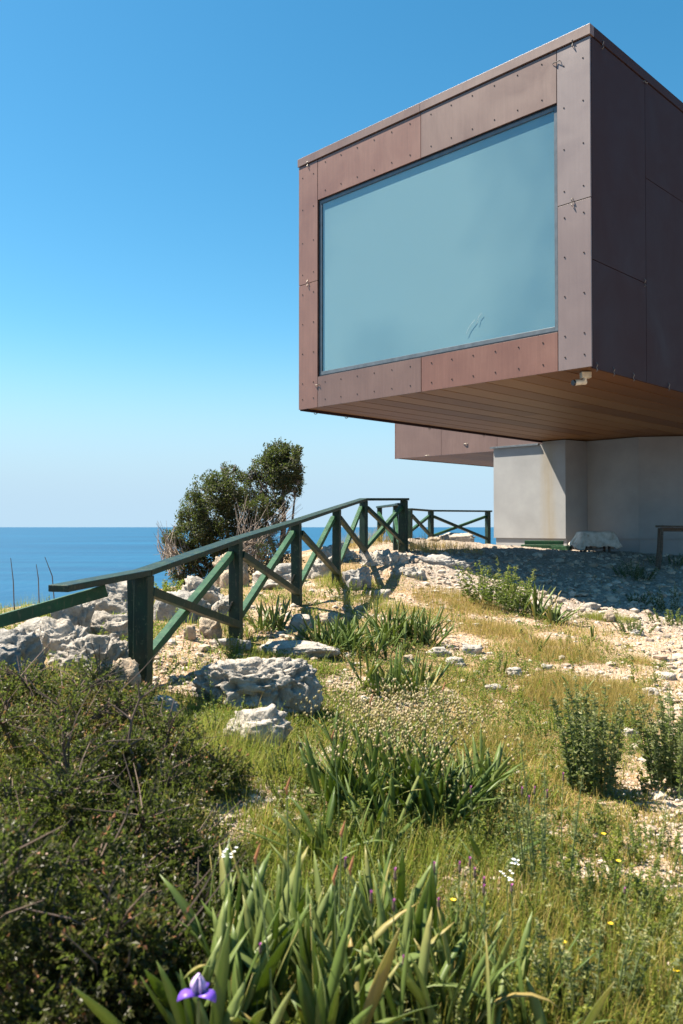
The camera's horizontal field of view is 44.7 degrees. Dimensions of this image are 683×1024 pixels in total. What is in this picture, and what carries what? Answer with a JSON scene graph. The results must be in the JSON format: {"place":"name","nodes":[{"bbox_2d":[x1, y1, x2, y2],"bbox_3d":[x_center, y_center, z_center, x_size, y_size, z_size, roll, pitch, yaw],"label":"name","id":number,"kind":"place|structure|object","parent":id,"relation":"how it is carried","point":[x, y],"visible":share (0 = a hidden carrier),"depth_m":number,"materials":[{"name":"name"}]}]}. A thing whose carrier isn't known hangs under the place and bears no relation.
{"place":"outdoors","nodes":[
{"label":"outdoors","id":0,"kind":"place"},
{"bbox_2d":[0,527,495,607],"bbox_3d":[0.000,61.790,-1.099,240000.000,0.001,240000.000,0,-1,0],"label":"sea","id":1,"kind":"structure","parent":0,"point":[71,553],"depth_m":1998.50,"materials":[{"name":"liquid"}]},
{"bbox_2d":[0,538,682,1023],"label":"ground","id":2,"kind":"structure","parent":0,"point":[458,638],"depth_m":10.48,"materials":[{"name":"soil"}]},
{"bbox_2d":[0,644,26,679],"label":"stone","id":3,"kind":"object","parent":2,"relation":"on","point":[9,654],"visible":0.41,"depth_m":5.51,"materials":[{"name":"grey stone"}]},
{"bbox_2d":[0,627,45,670],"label":"stone","id":4,"kind":"object","parent":2,"relation":"on","point":[30,645],"visible":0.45,"depth_m":5.96,"materials":[{"name":"grey stone"}]},
{"bbox_2d":[14,616,47,633],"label":"stone","id":5,"kind":"object","parent":2,"relation":"on","point":[30,625],"visible":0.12,"depth_m":7.09,"materials":[{"name":"stone"}]},
{"bbox_2d":[0,585,107,627],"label":"handrail fence","id":6,"kind":"object","parent":2,"relation":"on","point":[50,606],"visible":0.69,"depth_m":5.66,"materials":[{"name":"green paint"}]},
{"bbox_2d":[35,616,87,657],"bbox_3d":[-2.262,1.199,6.821,0.665,0.694,0.551,0,-1,0],"label":"boulder","id":7,"kind":"object","parent":2,"relation":"on","point":[62,634],"visible":0.27,"depth_m":6.70,"materials":[{"name":"stone"}]},
{"bbox_2d":[50,602,94,633],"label":"stone","id":8,"kind":"object","parent":2,"relation":"on","point":[80,615],"visible":0.53,"depth_m":7.43,"materials":[{"name":"stone"}]},
{"bbox_2d":[47,633,127,672],"bbox_3d":[-1.920,1.239,6.469,0.664,0.592,0.462,0,-1,0],"label":"boulder","id":9,"kind":"object","parent":2,"relation":"on","point":[117,649],"visible":0.39,"depth_m":6.38,"materials":[{"name":"stone"}]},
{"bbox_2d":[19,632,168,722],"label":"mastic shrub","id":10,"kind":"object","parent":2,"relation":"on","point":[94,674],"visible":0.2,"depth_m":5.29,"materials":[{"name":"green plant"}]},
{"bbox_2d":[4,684,183,771],"bbox_3d":[-1.366,1.248,4.747,1.134,0.547,0.845,0,-1,0],"label":"shrub","id":11,"kind":"object","parent":2,"relation":"on","point":[69,732],"visible":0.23,"depth_m":4.71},
{"bbox_2d":[89,610,127,638],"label":"boulder","id":12,"kind":"object","parent":2,"relation":"on","point":[116,625],"visible":0.16,"depth_m":7.67,"materials":[{"name":"stone"}]},
{"bbox_2d":[0,639,227,805],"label":"mastic shrub","id":13,"kind":"object","parent":2,"relation":"on","point":[11,685],"visible":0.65,"depth_m":4.84,"materials":[{"name":"green plant"}]},
{"bbox_2d":[89,581,154,614],"bbox_3d":[-2.550,1.257,9.510,0.825,0.993,0.582,0,-1,0],"label":"boulder","id":14,"kind":"object","parent":2,"relation":"on","point":[115,601],"visible":0.14,"depth_m":9.30,"materials":[{"name":"stone"}]},
{"bbox_2d":[0,789,246,1023],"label":"mastic shrub","id":15,"kind":"object","parent":2,"relation":"on","point":[92,912],"visible":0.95,"depth_m":2.68,"materials":[{"name":"green plant"}]},
{"bbox_2d":[110,657,140,688],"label":"stone","id":16,"kind":"object","parent":2,"relation":"on","point":[129,662],"visible":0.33,"depth_m":6.03,"materials":[{"name":"beige stone"}]},
{"bbox_2d":[0,689,258,912],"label":"mastic shrub","id":17,"kind":"object","parent":2,"relation":"on","point":[70,786],"visible":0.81,"depth_m":3.75,"materials":[{"name":"green plant"}]},
{"bbox_2d":[105,674,159,800],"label":"bare branch","id":18,"kind":"object","parent":17,"relation":"in","point":[130,729],"visible":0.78,"depth_m":4.08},
{"bbox_2d":[42,739,245,861],"bbox_3d":[-0.981,1.366,3.876,0.982,0.593,0.869,-1,-1,45],"label":"shrub","id":19,"kind":"object","parent":2,"relation":"on","point":[121,786],"visible":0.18,"depth_m":3.88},
{"bbox_2d":[154,521,183,574],"bbox_3d":[-3.111,0.646,14.983,0.637,0.993,0.757,0,-1,0],"label":"dry brush","id":20,"kind":"object","parent":2,"relation":"on","point":[169,548],"visible":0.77,"depth_m":14.93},
{"bbox_2d":[81,826,271,978],"bbox_3d":[-0.682,1.506,3.289,0.805,0.453,1.018,0,-1,0],"label":"mastic shrub","id":21,"kind":"object","parent":2,"relation":"on","point":[188,882],"visible":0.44,"depth_m":3.36,"materials":[{"name":"green plant"}]},
{"bbox_2d":[154,590,211,622],"bbox_3d":[-1.765,1.222,9.108,0.621,0.734,0.481,0,-1,0],"label":"boulder","id":22,"kind":"object","parent":2,"relation":"on","point":[163,609],"visible":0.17,"depth_m":8.94,"materials":[{"name":"grey stone"}]},
{"bbox_2d":[118,696,258,827],"bbox_3d":[-0.861,1.300,4.394,0.817,0.600,1.059,0,-1,0],"label":"mastic shrub","id":23,"kind":"object","parent":2,"relation":"on","point":[154,729],"visible":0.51,"depth_m":4.56,"materials":[{"name":"green plant"}]},
{"bbox_2d":[177,973,215,1023],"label":"iris flower","id":24,"kind":"object","parent":2,"relation":"on","point":[199,984],"visible":1,"depth_m":2.27,"materials":[{"name":"purple plant"}]},
{"bbox_2d":[181,575,223,604],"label":"boulder","id":25,"kind":"object","parent":2,"relation":"on","point":[212,595],"visible":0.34,"depth_m":10.33,"materials":[{"name":"stone"}]},
{"bbox_2d":[199,617,221,639],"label":"stone","id":26,"kind":"object","parent":2,"relation":"on","point":[209,628],"visible":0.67,"depth_m":8.18,"materials":[{"name":"beige stone"}]},
{"bbox_2d":[154,726,267,804],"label":"green grass tuft","id":27,"kind":"object","parent":2,"relation":"on","point":[253,780],"visible":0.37,"depth_m":4.73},
{"bbox_2d":[161,461,266,587],"bbox_3d":[-2.379,0.297,15.796,2.069,2.558,1.974,0,-1,0],"label":"windswept tree","id":28,"kind":"object","parent":2,"relation":"on","point":[203,527],"visible":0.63,"depth_m":15.37,"materials":[{"name":"green plant"}]},
{"bbox_2d":[212,595,228,615],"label":"stone","id":29,"kind":"object","parent":2,"relation":"on","point":[221,605],"visible":0.48,"depth_m":9.47,"materials":[{"name":"stone"}]},
{"bbox_2d":[48,498,408,685],"bbox_3d":[-0.473,0.548,10.790,0.582,1.827,11.312,0,-1,16],"label":"wooden fence","id":30,"kind":"object","parent":2,"relation":"on","point":[143,593],"visible":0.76,"depth_m":8.33,"materials":[{"name":"green paint"}]},
{"bbox_2d":[212,551,249,588],"bbox_3d":[-1.753,1.092,13.283,0.624,1.029,0.463,0,-1,0],"label":"boulder","id":31,"kind":"object","parent":2,"relation":"on","point":[222,580],"visible":0.21,"depth_m":13.14,"materials":[{"name":"beige stone"}]},
{"bbox_2d":[190,656,322,718],"bbox_3d":[-0.649,1.397,6.342,1.025,0.584,0.570,0,-1,0],"label":"boulder","id":32,"kind":"object","parent":2,"relation":"on","point":[279,682],"visible":0.62,"depth_m":6.14,"materials":[{"name":"stone"}]},
{"bbox_2d":[72,777,442,1023],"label":"iris clump","id":33,"kind":"object","parent":2,"relation":"on","point":[232,953],"visible":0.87,"depth_m":2.72,"materials":[{"name":"green plant"}]},
{"bbox_2d":[157,701,357,794],"bbox_3d":[-0.516,1.445,5.139,1.430,0.475,1.076,0,-1,0],"label":"green grass tuft","id":34,"kind":"object","parent":2,"relation":"on","point":[263,752],"visible":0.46,"depth_m":5.14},
{"bbox_2d":[223,704,292,750],"bbox_3d":[-0.572,1.450,5.479,0.466,0.360,0.290,0,-1,23],"label":"stone","id":35,"kind":"object","parent":2,"relation":"on","point":[271,715],"visible":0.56,"depth_m":5.43,"materials":[{"name":"stone"}]},
{"bbox_2d":[244,593,291,631],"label":"iris clump","id":36,"kind":"object","parent":2,"relation":"on","point":[277,620],"visible":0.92,"depth_m":9.14,"materials":[{"name":"green plant"}]},
{"bbox_2d":[233,494,302,562],"bbox_3d":[-1.302,0.312,14.802,1.245,1.272,0.580,0,-1,0],"label":"dry brush","id":37,"kind":"object","parent":2,"relation":"on","point":[252,551],"visible":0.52,"depth_m":14.74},
{"bbox_2d":[238,437,304,563],"bbox_3d":[-1.274,-0.077,15.254,1.283,2.610,1.332,0,-1,0],"label":"windswept tree","id":38,"kind":"object","parent":2,"relation":"on","point":[277,469],"visible":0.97,"depth_m":15.07,"materials":[{"name":"green plant"}]},
{"bbox_2d":[247,535,305,578],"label":"evergreen shrub","id":39,"kind":"object","parent":2,"relation":"on","point":[254,570],"visible":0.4,"depth_m":14.69,"materials":[{"name":"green plant"}]},
{"bbox_2d":[258,640,340,658],"bbox_3d":[-0.469,1.374,8.101,0.932,0.214,0.462,0,-1,0],"label":"boulder","id":40,"kind":"object","parent":2,"relation":"on","point":[316,649],"visible":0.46,"depth_m":7.98,"materials":[{"name":"stone"}]},
{"bbox_2d":[288,613,312,628],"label":"stone","id":41,"kind":"object","parent":2,"relation":"on","point":[296,619],"visible":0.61,"depth_m":9.34,"materials":[{"name":"stone"}]},
{"bbox_2d":[236,743,367,805],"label":"green weeds","id":42,"kind":"object","parent":2,"relation":"on","point":[271,783],"visible":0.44,"depth_m":4.88,"materials":[{"name":"green plant"}]},
{"bbox_2d":[306,556,331,578],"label":"boulder","id":43,"kind":"object","parent":2,"relation":"on","point":[319,567],"visible":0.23,"depth_m":13.30,"materials":[{"name":"stone"}]},
{"bbox_2d":[236,728,419,870],"bbox_3d":[-0.035,1.431,4.170,0.722,0.646,0.751,0,-1,24],"label":"iris clump","id":44,"kind":"object","parent":2,"relation":"on","point":[329,815],"visible":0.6,"depth_m":4.10,"materials":[{"name":"green plant"}]},
{"bbox_2d":[317,543,358,561],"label":"boulder","id":45,"kind":"object","parent":2,"relation":"on","point":[327,552],"visible":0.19,"depth_m":15.04,"materials":[{"name":"stone"}]},
{"bbox_2d":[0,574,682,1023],"bbox_3d":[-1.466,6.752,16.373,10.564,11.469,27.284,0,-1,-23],"label":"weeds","id":46,"kind":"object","parent":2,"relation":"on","point":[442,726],"visible":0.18,"depth_m":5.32,"materials":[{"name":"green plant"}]},
{"bbox_2d":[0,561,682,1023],"bbox_3d":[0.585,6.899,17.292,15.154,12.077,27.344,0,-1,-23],"label":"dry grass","id":47,"kind":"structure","parent":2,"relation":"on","point":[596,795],"depth_m":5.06,"materials":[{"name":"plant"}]},
{"bbox_2d":[0,589,682,1023],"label":"lime herbs","id":48,"kind":"object","parent":2,"relation":"on","point":[616,849],"visible":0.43,"depth_m":3.91,"materials":[{"name":"plant"}]},
{"bbox_2d":[0,612,682,1023],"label":"wild herbs","id":49,"kind":"object","parent":2,"relation":"on","point":[432,998],"visible":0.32,"depth_m":4.03,"materials":[{"name":"green plant"}]},
{"bbox_2d":[1,587,682,1023],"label":"grey herbs","id":50,"kind":"object","parent":2,"relation":"on","point":[575,903],"visible":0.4,"depth_m":3.71,"materials":[{"name":"green plant"}]},
{"bbox_2d":[325,579,385,600],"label":"lime weeds","id":51,"kind":"object","parent":2,"relation":"on","point":[351,591],"visible":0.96,"depth_m":11.79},
{"bbox_2d":[270,855,441,953],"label":"green weeds","id":52,"kind":"object","parent":2,"relation":"on","point":[361,929],"visible":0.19,"depth_m":3.51,"materials":[{"name":"green plant"}]},
{"bbox_2d":[341,566,371,589],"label":"stone","id":53,"kind":"object","parent":2,"relation":"on","point":[358,575],"visible":0.72,"depth_m":12.33,"materials":[{"name":"grey stone"}]},
{"bbox_2d":[278,603,435,663],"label":"iris clump","id":54,"kind":"object","parent":2,"relation":"on","point":[348,638],"visible":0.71,"depth_m":8.52,"materials":[{"name":"green plant"}]},
{"bbox_2d":[329,591,416,613],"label":"green grass tuft","id":55,"kind":"object","parent":2,"relation":"on","point":[361,601],"visible":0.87,"depth_m":11.25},
{"bbox_2d":[359,549,408,566],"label":"boulder","id":56,"kind":"object","parent":2,"relation":"on","point":[380,557],"visible":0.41,"depth_m":14.36,"materials":[{"name":"stone"}]},
{"bbox_2d":[376,503,399,551],"bbox_3d":[1.115,0.353,18.780,0.233,1.063,3.893,0,-1,-4],"label":"wooden fence","id":57,"kind":"object","parent":2,"relation":"on","point":[396,528],"visible":0.53,"depth_m":18.24,"materials":[{"name":"green paint"}]},
{"bbox_2d":[335,642,457,705],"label":"iris clump","id":58,"kind":"object","parent":2,"relation":"on","point":[373,676],"visible":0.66,"depth_m":7.18,"materials":[{"name":"green plant"}]},
{"bbox_2d":[245,818,562,1023],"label":"iris clump","id":59,"kind":"object","parent":2,"relation":"on","point":[418,989],"visible":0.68,"depth_m":2.90,"materials":[{"name":"green plant"}]},
{"bbox_2d":[318,693,491,811],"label":"quaking grass","id":60,"kind":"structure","parent":2,"relation":"on","point":[411,755],"depth_m":4.78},
{"bbox_2d":[352,594,463,646],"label":"iris clump","id":61,"kind":"object","parent":2,"relation":"on","point":[419,630],"visible":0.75,"depth_m":9.43,"materials":[{"name":"green plant"}]},
{"bbox_2d":[396,566,425,580],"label":"stone","id":62,"kind":"object","parent":2,"relation":"on","point":[413,571],"visible":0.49,"depth_m":13.57,"materials":[{"name":"stone"}]},
{"bbox_2d":[288,683,536,834],"bbox_3d":[0.373,1.388,4.680,1.376,0.820,1.453,0,-1,0],"label":"iris clump","id":63,"kind":"object","parent":2,"relation":"on","point":[423,791],"visible":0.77,"depth_m":4.63,"materials":[{"name":"green plant"}]},
{"bbox_2d":[295,664,518,799],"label":"seed heads","id":64,"kind":"object","parent":63,"relation":"attached to","point":[408,718],"visible":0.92,"depth_m":4.82,"materials":[{"name":"plant"}]},
{"bbox_2d":[234,804,594,1023],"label":"green grass tuft","id":65,"kind":"object","parent":2,"relation":"on","point":[411,860],"visible":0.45,"depth_m":3.67,"materials":[{"name":"plant"}]},
{"bbox_2d":[399,530,439,553],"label":"dry grass tuft","id":66,"kind":"object","parent":2,"relation":"on","point":[420,548],"visible":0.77,"depth_m":16.69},
{"bbox_2d":[393,649,451,691],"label":"iris clump","id":67,"kind":"object","parent":2,"relation":"on","point":[422,678],"visible":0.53,"depth_m":7.55,"materials":[{"name":"green plant"}]},
{"bbox_2d":[380,673,483,707],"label":"green grass tuft","id":68,"kind":"object","parent":2,"relation":"on","point":[430,686],"visible":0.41,"depth_m":7.32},
{"bbox_2d":[408,554,475,573],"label":"boulder","id":69,"kind":"object","parent":2,"relation":"on","point":[448,561],"visible":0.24,"depth_m":14.99,"materials":[{"name":"grey stone"}]},
{"bbox_2d":[408,537,483,554],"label":"dry grass tuft","id":70,"kind":"object","parent":2,"relation":"on","point":[444,547],"visible":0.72,"depth_m":17.72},
{"bbox_2d":[340,897,557,1023],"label":"green weeds","id":71,"kind":"object","parent":2,"relation":"on","point":[506,974],"visible":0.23,"depth_m":3.08,"materials":[{"name":"green plant"}]},
{"bbox_2d":[408,508,491,543],"bbox_3d":[2.743,0.439,21.776,0.510,1.013,3.620,-1,-1,43],"label":"wooden fence","id":72,"kind":"object","parent":2,"relation":"on","point":[430,517],"visible":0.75,"depth_m":21.80,"materials":[{"name":"green paint"}]},
{"bbox_2d":[387,800,522,858],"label":"lime weeds","id":73,"kind":"object","parent":2,"relation":"on","point":[463,826],"visible":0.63,"depth_m":4.38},
{"bbox_2d":[438,532,475,541],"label":"boulder","id":74,"kind":"object","parent":2,"relation":"on","point":[463,537],"visible":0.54,"depth_m":21.39,"materials":[{"name":"stone"}]},
{"bbox_2d":[402,723,513,804],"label":"iris clump","id":75,"kind":"object","parent":2,"relation":"on","point":[496,771],"visible":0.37,"depth_m":5.06,"materials":[{"name":"green plant"}]},
{"bbox_2d":[412,582,505,616],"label":"fine grass tuft","id":76,"kind":"object","parent":2,"relation":"on","point":[459,598],"visible":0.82,"depth_m":12.08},
{"bbox_2d":[412,787,527,833],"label":"green weeds","id":77,"kind":"object","parent":2,"relation":"on","point":[482,809],"visible":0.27,"depth_m":4.71,"materials":[{"name":"green plant"}]},
{"bbox_2d":[298,23,682,555],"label":"modern building","id":78,"kind":"structure","parent":2,"relation":"on","point":[497,251],"depth_m":14.31,"materials":[{"name":"brown metal"}]},
{"bbox_2d":[320,106,557,374],"bbox_3d":[1.455,-4.471,14.618,0.048,3.470,5.310,1,-1,-45],"label":"window frame","id":79,"kind":"structure","parent":78,"relation":"in","point":[554,109],"depth_m":14.11,"materials":[{"name":"grey metal"}]},
{"bbox_2d":[395,424,541,466],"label":"building wing","id":80,"kind":"structure","parent":78,"relation":"attached to","point":[429,444],"depth_m":27.73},
{"bbox_2d":[456,615,529,640],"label":"fine grass tuft","id":81,"kind":"object","parent":2,"relation":"on","point":[510,630],"visible":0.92,"depth_m":10.40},
{"bbox_2d":[453,558,536,613],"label":"tall weeds","id":82,"kind":"object","parent":2,"relation":"on","point":[504,592],"visible":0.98,"depth_m":12.16,"materials":[{"name":"green plant"}]},
{"bbox_2d":[441,834,549,877],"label":"iris clump","id":83,"kind":"object","parent":2,"relation":"on","point":[475,849],"visible":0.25,"depth_m":4.03,"materials":[{"name":"green plant"}]},
{"bbox_2d":[441,716,553,761],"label":"dry grass tuft","id":84,"kind":"object","parent":2,"relation":"on","point":[495,740],"visible":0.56,"depth_m":6.06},
{"bbox_2d":[467,771,559,804],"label":"lime weeds","id":85,"kind":"object","parent":2,"relation":"on","point":[539,789],"visible":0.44,"depth_m":5.10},
{"bbox_2d":[414,893,616,1023],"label":"iris clump","id":86,"kind":"object","parent":2,"relation":"on","point":[501,982],"visible":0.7,"depth_m":2.87,"materials":[{"name":"green plant"}]},
{"bbox_2d":[482,577,567,615],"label":"iris clump","id":87,"kind":"object","parent":2,"relation":"on","point":[535,597],"visible":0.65,"depth_m":12.10,"materials":[{"name":"green plant"}]},
{"bbox_2d":[391,859,677,1023],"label":"dry grass tuft","id":88,"kind":"object","parent":2,"relation":"on","point":[518,881],"visible":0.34,"depth_m":3.37,"materials":[{"name":"plant"}]},
{"bbox_2d":[496,737,587,899],"bbox_3d":[0.916,1.407,3.839,0.399,0.743,0.312,1,-1,-43],"label":"sage bush","id":89,"kind":"object","parent":2,"relation":"on","point":[542,849],"visible":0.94,"depth_m":3.85,"materials":[{"name":"green plant"}]},
{"bbox_2d":[523,599,580,624],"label":"iris clump","id":90,"kind":"object","parent":2,"relation":"on","point":[551,614],"visible":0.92,"depth_m":11.49,"materials":[{"name":"green plant"}]},
{"bbox_2d":[511,710,601,737],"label":"lime weeds","id":91,"kind":"object","parent":2,"relation":"on","point":[534,722],"visible":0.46,"depth_m":6.41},
{"bbox_2d":[511,634,604,665],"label":"fine grass tuft","id":92,"kind":"object","parent":2,"relation":"on","point":[550,651],"visible":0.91,"depth_m":9.33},
{"bbox_2d":[452,867,682,1023],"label":"green grass tuft","id":93,"kind":"object","parent":2,"relation":"on","point":[649,973],"visible":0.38,"depth_m":3.18,"materials":[{"name":"plant"}]},
{"bbox_2d":[548,675,629,797],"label":"sage bush","id":94,"kind":"object","parent":2,"relation":"on","point":[592,750],"visible":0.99,"depth_m":5.22,"materials":[{"name":"green plant"}]},
{"bbox_2d":[526,917,657,1018],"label":"sage bush","id":95,"kind":"object","parent":2,"relation":"on","point":[599,969],"visible":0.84,"depth_m":3.02,"materials":[{"name":"green plant"}]},
{"bbox_2d":[518,666,666,723],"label":"fine grass tuft","id":96,"kind":"object","parent":2,"relation":"on","point":[599,683],"visible":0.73,"depth_m":7.50,"materials":[{"name":"plant"}]},
{"bbox_2d":[503,846,682,941],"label":"green weeds","id":97,"kind":"object","parent":2,"relation":"on","point":[583,901],"visible":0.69,"depth_m":3.63,"materials":[{"name":"green plant"}]},
{"bbox_2d":[580,546,610,552],"bbox_3d":[6.462,0.793,21.189,0.680,0.530,0.500,0,-1,0],"label":"covered table","id":98,"kind":"object","parent":2,"relation":"on","point":[604,549],"visible":0.36,"depth_m":20.97,"materials":[{"name":"brown wood"}]},
{"bbox_2d":[568,531,622,549],"bbox_3d":[6.469,0.740,21.197,1.234,0.494,0.817,0,-1,0],"label":"dust sheet","id":99,"kind":"object","parent":98,"relation":"on","point":[592,540],"visible":1,"depth_m":20.87,"materials":[{"name":"fabric"}]},
{"bbox_2d":[578,609,638,622],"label":"green grass tuft","id":100,"kind":"object","parent":2,"relation":"on","point":[600,618],"visible":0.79,"depth_m":12.19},
{"bbox_2d":[566,821,682,886],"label":"green weeds","id":101,"kind":"object","parent":2,"relation":"on","point":[659,845],"visible":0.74,"depth_m":4.31,"materials":[{"name":"green plant"}]},
{"bbox_2d":[610,617,657,634],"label":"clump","id":102,"kind":"object","parent":2,"relation":"on","point":[630,627],"visible":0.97,"depth_m":11.19,"materials":[{"name":"green plant"}]},
{"bbox_2d":[610,559,659,580],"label":"shaded bush","id":103,"kind":"object","parent":2,"relation":"on","point":[637,574],"visible":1,"depth_m":16.23,"materials":[{"name":"green plant"}]},
{"bbox_2d":[624,682,682,798],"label":"sage bush","id":104,"kind":"object","parent":2,"relation":"on","point":[670,769],"visible":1,"depth_m":5.28,"materials":[{"name":"green plant"}]},
{"bbox_2d":[645,608,682,626],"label":"bush","id":105,"kind":"object","parent":2,"relation":"on","point":[668,619],"visible":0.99,"depth_m":12.17,"materials":[{"name":"green plant"}]},
{"bbox_2d":[647,582,682,613],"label":"shaded bush","id":106,"kind":"object","parent":2,"relation":"on","point":[663,604],"visible":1,"depth_m":13.10,"materials":[{"name":"green plant"}]},
{"bbox_2d":[655,525,682,569],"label":"work table","id":107,"kind":"object","parent":2,"relation":"on","point":[668,528],"visible":0.96,"depth_m":18.21,"materials":[{"name":"brown wood"}]},
{"bbox_2d":[0,560,682,1023],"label":"green grass","id":108,"kind":"structure","parent":0,"point":[270,812],"depth_m":4.98,"materials":[{"name":"plant"}]},
{"bbox_2d":[0,0,682,526],"label":"sky","id":109,"kind":"structure","parent":0,"point":[150,150],"materials":[{"name":"blue"}]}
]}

